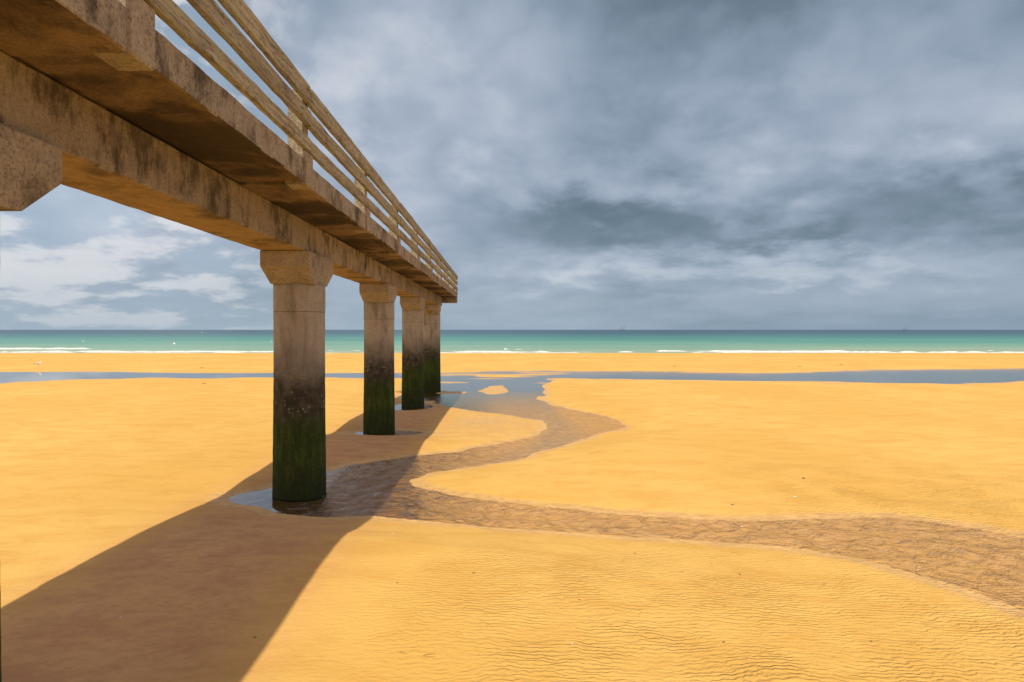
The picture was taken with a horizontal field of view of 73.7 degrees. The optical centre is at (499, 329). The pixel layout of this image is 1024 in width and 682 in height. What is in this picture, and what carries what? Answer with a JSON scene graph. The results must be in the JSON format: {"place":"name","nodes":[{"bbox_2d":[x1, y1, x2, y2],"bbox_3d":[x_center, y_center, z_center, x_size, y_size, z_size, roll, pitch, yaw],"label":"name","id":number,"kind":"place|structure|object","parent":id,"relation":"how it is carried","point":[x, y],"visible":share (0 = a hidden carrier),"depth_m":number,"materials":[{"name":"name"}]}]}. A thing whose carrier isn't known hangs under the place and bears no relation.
{"place":"outdoors","nodes":[
{"label":"outdoors","id":0,"kind":"place"},
{"bbox_2d":[0,353,1023,681],"bbox_3d":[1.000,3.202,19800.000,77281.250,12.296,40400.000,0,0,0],"label":"sand beach","id":1,"kind":"structure","parent":0,"point":[166,529],"depth_m":10.97,"materials":[{"name":"sand"}]},
{"bbox_2d":[0,0,457,681],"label":"pier","id":2,"kind":"structure","parent":1,"relation":"on","point":[124,102],"depth_m":8.28,"materials":[{"name":"concrete"}]},
{"bbox_2d":[0,330,1023,352],"bbox_3d":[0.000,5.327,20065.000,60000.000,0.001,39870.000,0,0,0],"label":"sea","id":3,"kind":"structure","parent":0,"point":[575,341],"depth_m":336.28,"materials":[{"name":"liquid"}]},
{"bbox_2d":[0,348,89,348],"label":"wave foam","id":4,"kind":"object","parent":3,"relation":"on","point":[44,348],"visible":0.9,"depth_m":186.80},
{"bbox_2d":[3,351,1006,351],"bbox_3d":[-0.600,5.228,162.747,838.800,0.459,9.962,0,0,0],"label":"wave foam","id":5,"kind":"object","parent":3,"relation":"on","point":[462,351],"visible":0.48,"depth_m":163.17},
{"bbox_2d":[0,352,1023,352],"bbox_3d":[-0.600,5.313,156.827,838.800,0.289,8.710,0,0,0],"label":"wave foam","id":6,"kind":"object","parent":3,"relation":"on","point":[567,352],"visible":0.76,"depth_m":157.24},
{"bbox_2d":[659,350,844,351],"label":"wave foam","id":7,"kind":"object","parent":3,"relation":"on","point":[724,350],"visible":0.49,"depth_m":167.51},
{"bbox_2d":[0,369,1023,608],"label":"stream water","id":8,"kind":"structure","parent":0,"point":[937,376],"depth_m":50.49,"materials":[{"name":"grey liquid"}]},
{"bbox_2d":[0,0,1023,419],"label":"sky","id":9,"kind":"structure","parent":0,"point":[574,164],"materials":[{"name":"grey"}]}
]}

